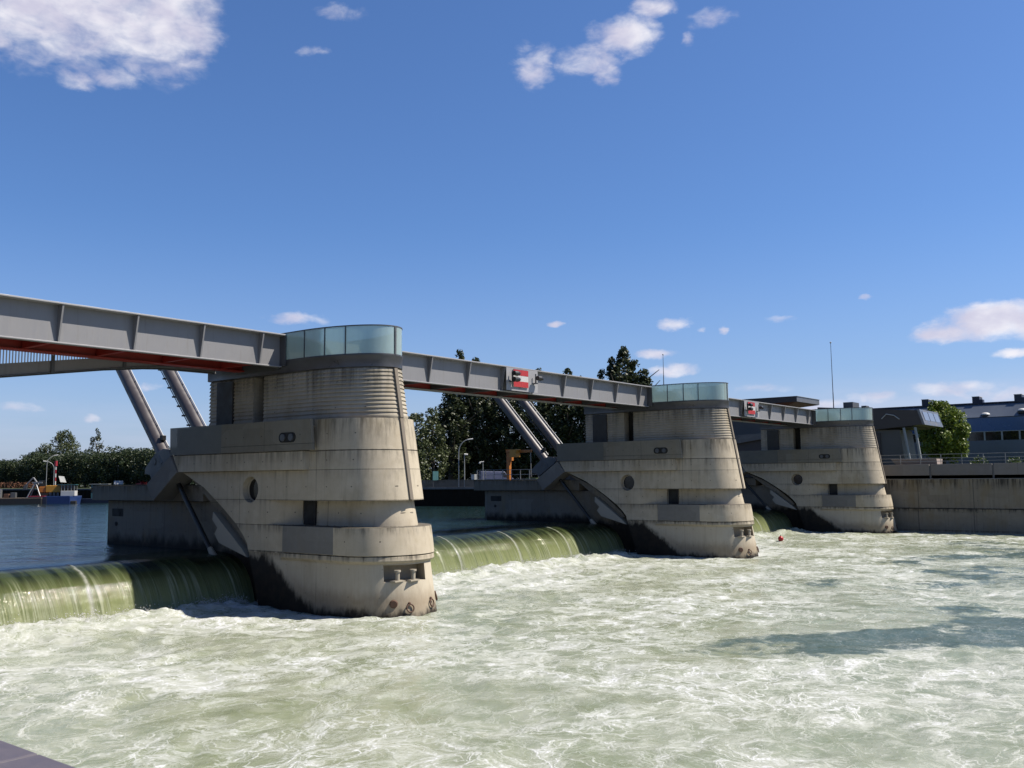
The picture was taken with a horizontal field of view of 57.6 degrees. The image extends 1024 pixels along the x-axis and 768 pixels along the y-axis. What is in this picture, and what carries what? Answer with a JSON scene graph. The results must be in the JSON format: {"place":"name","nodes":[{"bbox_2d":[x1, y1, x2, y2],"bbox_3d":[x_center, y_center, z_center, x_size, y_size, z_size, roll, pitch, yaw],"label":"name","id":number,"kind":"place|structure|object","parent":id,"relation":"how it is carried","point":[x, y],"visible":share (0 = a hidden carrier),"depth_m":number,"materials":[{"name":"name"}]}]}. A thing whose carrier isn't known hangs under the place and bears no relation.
{"place":"outdoors","nodes":[
{"label":"outdoors","id":0,"kind":"place"},
{"bbox_2d":[0,549,254,625],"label":"waterfall","id":1,"kind":"structure","parent":0,"point":[32,591],"depth_m":42.65,"materials":[{"name":"liquid"}]},
{"bbox_2d":[0,503,567,563],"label":"upstream water","id":2,"kind":"structure","parent":0,"point":[35,532],"depth_m":74.84,"materials":[{"name":"blue liquid"}]},
{"bbox_2d":[0,482,42,504],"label":"work barge","id":3,"kind":"object","parent":2,"relation":"on","point":[10,499],"visible":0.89,"depth_m":160.67,"materials":[{"name":"grey metal"}]},
{"bbox_2d":[23,477,60,495],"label":"excavator","id":4,"kind":"object","parent":3,"relation":"on","point":[49,488],"visible":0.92,"depth_m":163.18,"materials":[{"name":"yellow paint"}]},
{"bbox_2d":[28,484,81,503],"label":"workboat","id":5,"kind":"object","parent":2,"relation":"on","point":[69,494],"visible":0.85,"depth_m":162.70,"materials":[{"name":"blue paint"}]},
{"bbox_2d":[80,484,109,502],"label":"workboat","id":6,"kind":"object","parent":2,"relation":"on","point":[92,501],"visible":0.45,"depth_m":165.12,"materials":[{"name":"blue paint"}]},
{"bbox_2d":[2,489,486,505],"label":"sheet pile wall","id":7,"kind":"structure","parent":2,"relation":"in","point":[452,497],"depth_m":126.73,"materials":[{"name":"metal"}]},
{"bbox_2d":[2,487,473,489],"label":"bank coping","id":8,"kind":"object","parent":7,"relation":"on","point":[422,488],"visible":0.22,"depth_m":127.39,"materials":[{"name":"grey concrete"}]},
{"bbox_2d":[92,324,437,617],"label":"dam pier","id":9,"kind":"structure","parent":2,"relation":"in","point":[301,469],"depth_m":43.84,"materials":[{"name":"concrete"}]},
{"bbox_2d":[116,370,216,554],"bbox_3d":[-19.716,3.388,52.044,11.290,12.345,0.899,-5,-7,38],"label":"hydraulic cylinder","id":10,"kind":"object","parent":9,"relation":"attached to","point":[146,417],"visible":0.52,"depth_m":52.46,"materials":[{"name":"metal"}]},
{"bbox_2d":[158,370,205,426],"bbox_3d":[-19.333,1.325,55.480,6.974,7.555,0.899,-5,-7,38],"label":"hydraulic cylinder","id":11,"kind":"object","parent":9,"relation":"attached to","point":[186,404],"visible":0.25,"depth_m":55.50,"materials":[{"name":"metal"}]},
{"bbox_2d":[216,381,234,424],"bbox_3d":[-14.916,1.060,48.516,1.360,2.300,0.160,-5,-7,38],"label":"steel door","id":12,"kind":"structure","parent":9,"relation":"in","point":[225,390],"depth_m":48.40,"materials":[{"name":"grey metal"}]},
{"bbox_2d":[304,501,316,524],"bbox_3d":[-9.570,6.119,44.340,0.850,1.150,0.180,-5,-7,38],"label":"recess door","id":13,"kind":"structure","parent":9,"relation":"in","point":[310,507],"depth_m":44.22,"materials":[{"name":"grey metal"}]},
{"bbox_2d":[401,351,651,410],"bbox_3d":[-0.210,0.016,62.505,3.900,1.710,31.770,-5,-7,38],"label":"bridge girder","id":14,"kind":"object","parent":9,"relation":"on","point":[429,373],"visible":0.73,"depth_m":61.23,"materials":[{"name":"grey metal"}]},
{"bbox_2d":[509,371,520,381],"bbox_3d":[0.202,-0.482,59.455,0.594,0.728,0.540,-5,-7,38],"label":"signal lamp","id":15,"kind":"object","parent":14,"relation":"attached to","point":[516,379],"visible":1,"depth_m":59.24,"materials":[{"name":"metal"}]},
{"bbox_2d":[513,369,527,387],"bbox_3d":[0.551,-0.336,60.292,0.100,1.210,1.565,-5,-7,38],"label":"striped sign","id":16,"kind":"object","parent":14,"relation":"attached to","point":[523,382],"visible":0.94,"depth_m":60.35,"materials":[{"name":"metal"}]},
{"bbox_2d":[533,374,543,383],"bbox_3d":[1.742,-0.329,61.419,0.594,0.660,0.540,-5,-7,38],"label":"signal lamp","id":17,"kind":"object","parent":14,"relation":"attached to","point":[539,378],"visible":1,"depth_m":61.23,"materials":[{"name":"metal"}]},
{"bbox_2d":[474,382,758,558],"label":"dam pier","id":18,"kind":"structure","parent":2,"relation":"in","point":[662,474],"depth_m":72.97,"materials":[{"name":"concrete"}]},
{"bbox_2d":[477,469,538,480],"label":"slab railing","id":19,"kind":"object","parent":18,"relation":"on","point":[511,474],"visible":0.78,"depth_m":82.97,"materials":[{"name":"metal"}]},
{"bbox_2d":[506,449,531,479],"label":"davit crane","id":20,"kind":"object","parent":18,"relation":"on","point":[511,454],"visible":0.86,"depth_m":84.13,"materials":[{"name":"orange paint"}]},
{"bbox_2d":[516,400,562,450],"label":"hydraulic cylinder","id":21,"kind":"object","parent":18,"relation":"attached to","point":[541,425],"visible":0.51,"depth_m":83.74,"materials":[{"name":"metal"}]},
{"bbox_2d":[493,398,595,523],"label":"hydraulic cylinder","id":22,"kind":"object","parent":18,"relation":"attached to","point":[524,432],"visible":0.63,"depth_m":80.93,"materials":[{"name":"metal"}]},
{"bbox_2d":[592,415,607,441],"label":"steel door","id":23,"kind":"structure","parent":18,"relation":"in","point":[600,427],"depth_m":76.66,"materials":[{"name":"grey metal"}]},
{"bbox_2d":[668,489,678,503],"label":"recess door","id":24,"kind":"structure","parent":18,"relation":"in","point":[673,494],"depth_m":72.49,"materials":[{"name":"black metal"}]},
{"bbox_2d":[729,398,815,426],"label":"bridge girder","id":25,"kind":"object","parent":18,"relation":"on","point":[779,415],"visible":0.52,"depth_m":94.83,"materials":[{"name":"grey metal"}]},
{"bbox_2d":[746,403,752,410],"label":"signal lamp","id":26,"kind":"object","parent":25,"relation":"attached to","point":[750,408],"visible":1,"depth_m":87.47,"materials":[{"name":"metal"}]},
{"bbox_2d":[747,402,754,414],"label":"striped sign","id":27,"kind":"object","parent":25,"relation":"attached to","point":[752,411],"visible":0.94,"depth_m":88.65,"materials":[{"name":"metal"}]},
{"bbox_2d":[738,407,897,533],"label":"dam pier","id":28,"kind":"structure","parent":2,"relation":"in","point":[825,473],"depth_m":100.87,"materials":[{"name":"concrete"}]},
{"bbox_2d":[744,480,770,509],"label":"hydraulic cylinder","id":29,"kind":"object","parent":28,"relation":"attached to","point":[756,495],"visible":0.08,"depth_m":105.57,"materials":[{"name":"metal"}]},
{"bbox_2d":[767,430,778,449],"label":"steel door","id":30,"kind":"structure","parent":28,"relation":"in","point":[772,435],"depth_m":104.90,"materials":[{"name":"grey metal"}]},
{"bbox_2d":[829,484,837,494],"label":"recess door","id":31,"kind":"structure","parent":28,"relation":"in","point":[832,487],"depth_m":100.74,"materials":[{"name":"black metal"}]},
{"bbox_2d":[0,527,1023,767],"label":"downstream water","id":32,"kind":"structure","parent":0,"point":[796,647],"depth_m":29.46,"materials":[{"name":"white liquid"}]},
{"bbox_2d":[3,527,788,631],"bbox_3d":[0.817,12.015,63.594,3.322,0.745,98.372,-5,-7,38],"label":"spray","id":33,"kind":"object","parent":32,"relation":"on","point":[246,597],"visible":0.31,"depth_m":44.37,"materials":[{"name":"white liquid"}]},
{"bbox_2d":[0,0,1023,478],"label":"sky","id":34,"kind":"structure","parent":0,"point":[733,192],"materials":[{"name":"blue"}]},
{"bbox_2d":[430,521,624,575],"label":"waterfall","id":35,"kind":"structure","parent":0,"point":[464,548],"depth_m":66.23,"materials":[{"name":"liquid"}]},
{"bbox_2d":[752,508,792,532],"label":"waterfall","id":36,"kind":"structure","parent":0,"point":[771,520],"depth_m":100.54,"materials":[{"name":"liquid"}]},
{"bbox_2d":[892,459,941,465],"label":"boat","id":37,"kind":"object","parent":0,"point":[908,461],"visible":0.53,"depth_m":103.05,"materials":[{"name":"grey metal"}]},
{"bbox_2d":[885,475,1023,478],"bbox_3d":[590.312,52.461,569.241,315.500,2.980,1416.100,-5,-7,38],"label":"coping","id":38,"kind":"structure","parent":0,"point":[963,476],"depth_m":97.81,"materials":[{"name":"grey concrete"}]},
{"bbox_2d":[830,342,833,407],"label":"antenna mast","id":39,"kind":"object","parent":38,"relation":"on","point":[832,379],"visible":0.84,"depth_m":118.64,"materials":[{"name":"metal"}]},
{"bbox_2d":[735,402,942,464],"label":"control building","id":40,"kind":"structure","parent":38,"relation":"on","point":[893,428],"depth_m":114.25,"materials":[{"name":"grey concrete"}]},
{"bbox_2d":[732,396,818,435],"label":"lock canopy","id":41,"kind":"object","parent":40,"relation":"on","point":[742,428],"visible":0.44,"depth_m":129.65,"materials":[{"name":"grey metal"}]},
{"bbox_2d":[917,400,971,463],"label":"maple tree","id":42,"kind":"object","parent":38,"relation":"on","point":[951,440],"visible":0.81,"depth_m":130.11,"materials":[{"name":"green plant"}]},
{"bbox_2d":[873,394,1023,464],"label":"industrial building","id":43,"kind":"structure","parent":38,"relation":"on","point":[996,435],"depth_m":151.57,"materials":[{"name":"blue paint"}]},
{"bbox_2d":[880,452,1023,464],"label":"quay railing","id":44,"kind":"object","parent":38,"relation":"on","point":[961,457],"visible":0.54,"depth_m":97.41,"materials":[{"name":"metal"}]},
{"bbox_2d":[883,463,1023,533],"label":"lock quay wall","id":45,"kind":"structure","parent":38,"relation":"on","point":[975,505],"depth_m":96.69,"materials":[{"name":"concrete"}]},
{"bbox_2d":[969,455,988,463],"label":"garden shrub","id":46,"kind":"object","parent":38,"relation":"on","point":[974,462],"visible":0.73,"depth_m":105.36,"materials":[{"name":"green plant"}]},
{"bbox_2d":[1006,457,1022,462],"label":"garden shrub","id":47,"kind":"object","parent":38,"relation":"on","point":[1015,460],"visible":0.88,"depth_m":101.58,"materials":[{"name":"green plant"}]},
{"label":"far bank","id":48,"kind":"structure","parent":0,"visible":0},
{"bbox_2d":[0,459,15,485],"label":"plane tree","id":49,"kind":"object","parent":48,"relation":"on","point":[2,460],"visible":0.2,"depth_m":219.10,"materials":[{"name":"green plant"}]},
{"bbox_2d":[0,459,26,483],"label":"plane tree","id":50,"kind":"object","parent":48,"relation":"on","point":[11,473],"visible":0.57,"depth_m":215.84,"materials":[{"name":"green plant"}]},
{"bbox_2d":[0,481,36,487],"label":"russet hedge","id":51,"kind":"object","parent":48,"relation":"on","point":[17,484],"visible":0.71,"depth_m":202.97,"materials":[{"name":"brown plant"}]},
{"bbox_2d":[12,455,28,485],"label":"plane tree","id":52,"kind":"object","parent":48,"relation":"on","point":[19,468],"visible":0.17,"depth_m":213.54,"materials":[{"name":"green plant"}]},
{"bbox_2d":[19,455,47,484],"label":"plane tree","id":53,"kind":"object","parent":48,"relation":"on","point":[22,460],"visible":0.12,"depth_m":211.13,"materials":[{"name":"green plant"}]},
{"bbox_2d":[21,451,56,481],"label":"plane tree","id":54,"kind":"object","parent":48,"relation":"on","point":[35,460],"visible":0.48,"depth_m":206.71,"materials":[{"name":"green plant"}]},
{"bbox_2d":[35,443,57,454],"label":"willow tree","id":55,"kind":"object","parent":48,"relation":"on","point":[46,449],"visible":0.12,"depth_m":221.93,"materials":[{"name":"green plant"}]},
{"bbox_2d":[37,455,59,484],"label":"plane tree","id":56,"kind":"object","parent":48,"relation":"on","point":[42,474],"visible":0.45,"depth_m":203.73,"materials":[{"name":"green plant"}]},
{"bbox_2d":[54,461,57,484],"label":"channel marker","id":57,"kind":"object","parent":48,"relation":"on","point":[55,463],"visible":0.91,"depth_m":185.11,"materials":[{"name":"white paint"}]},
{"bbox_2d":[45,454,74,484],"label":"plane tree","id":58,"kind":"object","parent":48,"relation":"on","point":[53,458],"visible":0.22,"depth_m":202.16,"materials":[{"name":"green plant"}]},
{"bbox_2d":[59,476,65,481],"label":"solar panel","id":59,"kind":"object","parent":48,"relation":"on","point":[62,478],"visible":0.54,"depth_m":183.97,"materials":[{"name":"glass"}]},
{"bbox_2d":[50,429,80,455],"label":"round tree","id":60,"kind":"object","parent":48,"relation":"on","point":[60,437],"visible":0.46,"depth_m":219.85,"materials":[{"name":"green plant"}]},
{"bbox_2d":[52,451,81,483],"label":"plane tree","id":61,"kind":"object","parent":48,"relation":"on","point":[62,460],"visible":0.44,"depth_m":198.75,"materials":[{"name":"green plant"}]},
{"bbox_2d":[66,449,97,487],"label":"plane tree","id":62,"kind":"object","parent":48,"relation":"on","point":[78,476],"visible":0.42,"depth_m":196.95,"materials":[{"name":"green plant"}]},
{"bbox_2d":[73,453,111,484],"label":"plane tree","id":63,"kind":"object","parent":48,"relation":"on","point":[86,460],"visible":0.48,"depth_m":192.98,"materials":[{"name":"green plant"}]},
{"bbox_2d":[89,428,108,453],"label":"poplar tree","id":64,"kind":"object","parent":48,"relation":"on","point":[98,446],"visible":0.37,"depth_m":209.71,"materials":[{"name":"green plant"}]},
{"bbox_2d":[2,478,195,487],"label":"undergrowth","id":65,"kind":"object","parent":48,"relation":"on","point":[89,485],"visible":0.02,"depth_m":203.61,"materials":[{"name":"green plant"}]},
{"bbox_2d":[88,451,121,484],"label":"plane tree","id":66,"kind":"object","parent":48,"relation":"on","point":[95,477],"visible":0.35,"depth_m":190.45,"materials":[{"name":"green plant"}]},
{"bbox_2d":[95,446,133,483],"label":"plane tree","id":67,"kind":"object","parent":48,"relation":"on","point":[113,455],"visible":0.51,"depth_m":187.64,"materials":[{"name":"green plant"}]},
{"bbox_2d":[114,481,123,484],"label":"parked car","id":68,"kind":"object","parent":48,"relation":"on","point":[118,482],"visible":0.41,"depth_m":182.61,"materials":[{"name":"white paint"}]},
{"bbox_2d":[113,447,139,483],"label":"plane tree","id":69,"kind":"object","parent":48,"relation":"on","point":[124,452],"visible":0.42,"depth_m":186.15,"materials":[{"name":"green plant"}]},
{"bbox_2d":[119,448,151,481],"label":"plane tree","id":70,"kind":"object","parent":48,"relation":"on","point":[127,472],"visible":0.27,"depth_m":183.70,"materials":[{"name":"green plant"}]},
{"bbox_2d":[136,480,147,483],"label":"parked car","id":71,"kind":"object","parent":48,"relation":"on","point":[140,482],"visible":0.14,"depth_m":180.88,"materials":[{"name":"metal"}]},
{"bbox_2d":[130,447,154,482],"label":"plane tree","id":72,"kind":"object","parent":48,"relation":"on","point":[142,475],"visible":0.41,"depth_m":180.26,"materials":[{"name":"green plant"}]},
{"bbox_2d":[144,447,169,467],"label":"plane tree","id":73,"kind":"object","parent":48,"relation":"on","point":[151,458],"visible":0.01,"depth_m":177.43,"materials":[{"name":"green plant"}]},
{"bbox_2d":[408,413,434,482],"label":"tree","id":74,"kind":"object","parent":48,"relation":"on","point":[415,417],"visible":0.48,"depth_m":137.72,"materials":[{"name":"green plant"}]},
{"bbox_2d":[417,406,448,479],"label":"tree","id":75,"kind":"object","parent":48,"relation":"on","point":[437,439],"visible":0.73,"depth_m":139.63,"materials":[{"name":"green plant"}]},
{"bbox_2d":[432,471,437,479],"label":"information board","id":76,"kind":"object","parent":48,"relation":"on","point":[434,475],"visible":0.86,"depth_m":128.67,"materials":[{"name":"metal"}]},
{"bbox_2d":[434,393,481,479],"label":"poplar tree","id":77,"kind":"object","parent":48,"relation":"on","point":[450,411],"visible":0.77,"depth_m":145.80,"materials":[{"name":"green plant"}]},
{"bbox_2d":[441,349,481,479],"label":"poplar tree","id":78,"kind":"object","parent":48,"relation":"on","point":[462,357],"visible":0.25,"depth_m":148.59,"materials":[{"name":"green plant"}]},
{"bbox_2d":[458,438,472,486],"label":"street lamp","id":79,"kind":"object","parent":48,"relation":"on","point":[458,459],"visible":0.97,"depth_m":127.40,"materials":[{"name":"metal"}]},
{"bbox_2d":[464,453,467,486],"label":"lamp post","id":80,"kind":"object","parent":48,"relation":"on","point":[464,468],"visible":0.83,"depth_m":127.29,"materials":[{"name":"metal"}]},
{"bbox_2d":[471,474,476,479],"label":"cabinet","id":81,"kind":"object","parent":48,"relation":"on","point":[473,476],"visible":0.5,"depth_m":126.73,"materials":[{"name":"metal"}]},
{"bbox_2d":[462,357,494,478],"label":"poplar tree","id":82,"kind":"object","parent":48,"relation":"on","point":[477,405],"visible":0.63,"depth_m":148.22,"materials":[{"name":"green plant"}]},
{"bbox_2d":[422,479,536,486],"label":"flood wall","id":83,"kind":"structure","parent":48,"relation":"on","point":[442,483],"depth_m":128.14,"materials":[{"name":"concrete"}]},
{"bbox_2d":[465,396,519,470],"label":"poplar tree","id":84,"kind":"object","parent":48,"relation":"on","point":[490,412],"visible":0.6,"depth_m":148.30,"materials":[{"name":"green plant"}]},
{"bbox_2d":[479,471,512,478],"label":"parked van","id":85,"kind":"object","parent":48,"relation":"on","point":[489,474],"visible":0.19,"depth_m":133.45,"materials":[{"name":"grey metal"}]},
{"bbox_2d":[421,437,585,481],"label":"undergrowth","id":86,"kind":"object","parent":48,"relation":"on","point":[492,458],"visible":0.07,"depth_m":148.98,"materials":[{"name":"green plant"}]},
{"bbox_2d":[484,397,524,477],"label":"poplar tree","id":87,"kind":"object","parent":48,"relation":"on","point":[506,430],"visible":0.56,"depth_m":148.15,"materials":[{"name":"green plant"}]},
{"bbox_2d":[499,399,543,478],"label":"poplar tree","id":88,"kind":"object","parent":48,"relation":"on","point":[523,463],"visible":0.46,"depth_m":148.03,"materials":[{"name":"green plant"}]},
{"bbox_2d":[524,368,556,476],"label":"poplar tree","id":89,"kind":"object","parent":48,"relation":"on","point":[539,406],"visible":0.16,"depth_m":148.60,"materials":[{"name":"green plant"}]},
{"bbox_2d":[534,403,572,456],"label":"poplar tree","id":90,"kind":"object","parent":48,"relation":"on","point":[549,415],"visible":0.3,"depth_m":148.26,"materials":[{"name":"green plant"}]},
{"bbox_2d":[552,368,584,442],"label":"poplar tree","id":91,"kind":"object","parent":48,"relation":"on","point":[559,433],"visible":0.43,"depth_m":148.25,"materials":[{"name":"green plant"}]},
{"bbox_2d":[562,375,585,442],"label":"poplar tree","id":92,"kind":"object","parent":48,"relation":"on","point":[581,425],"visible":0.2,"depth_m":148.13,"materials":[{"name":"green plant"}]},
{"bbox_2d":[597,368,605,379],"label":"poplar tree","id":93,"kind":"object","parent":48,"relation":"on","point":[601,373],"visible":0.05,"depth_m":150.15,"materials":[{"name":"green plant"}]},
{"bbox_2d":[605,356,619,381],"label":"poplar tree","id":94,"kind":"object","parent":48,"relation":"on","point":[611,361],"visible":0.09,"depth_m":149.79,"materials":[{"name":"green plant"}]},
{"bbox_2d":[609,346,658,383],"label":"poplar tree","id":95,"kind":"object","parent":48,"relation":"on","point":[626,376],"visible":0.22,"depth_m":149.04,"materials":[{"name":"green plant"}]},
{"bbox_2d":[634,368,652,385],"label":"poplar tree","id":96,"kind":"object","parent":48,"relation":"on","point":[645,372],"visible":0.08,"depth_m":148.78,"materials":[{"name":"green plant"}]},
{"bbox_2d":[630,359,659,385],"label":"poplar tree","id":97,"kind":"object","parent":48,"relation":"on","point":[633,363],"visible":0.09,"depth_m":149.09,"materials":[{"name":"green plant"}]},
{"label":"near pavement","id":98,"kind":"structure","parent":0,"visible":0},
{"bbox_2d":[0,740,74,767],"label":"quay wall","id":99,"kind":"structure","parent":98,"relation":"on","point":[12,756],"depth_m":3.97,"materials":[{"name":"concrete"}]},
{"bbox_3d":[-36.585,5.004,28.293,26.000,14.600,2.800,-5,-7,38],"label":"abutment","id":100,"kind":"object","parent":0,"visible":0},
{"bbox_2d":[0,293,286,374],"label":"bridge girder","id":101,"kind":"object","parent":100,"relation":"on","point":[34,325],"visible":1,"depth_m":40.35,"materials":[{"name":"grey metal"}]},
{"bbox_2d":[0,350,215,377],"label":"suspended walkway","id":102,"kind":"structure","parent":101,"relation":"hanging from","point":[42,367],"depth_m":41.28,"materials":[{"name":"grey metal"}]}
]}

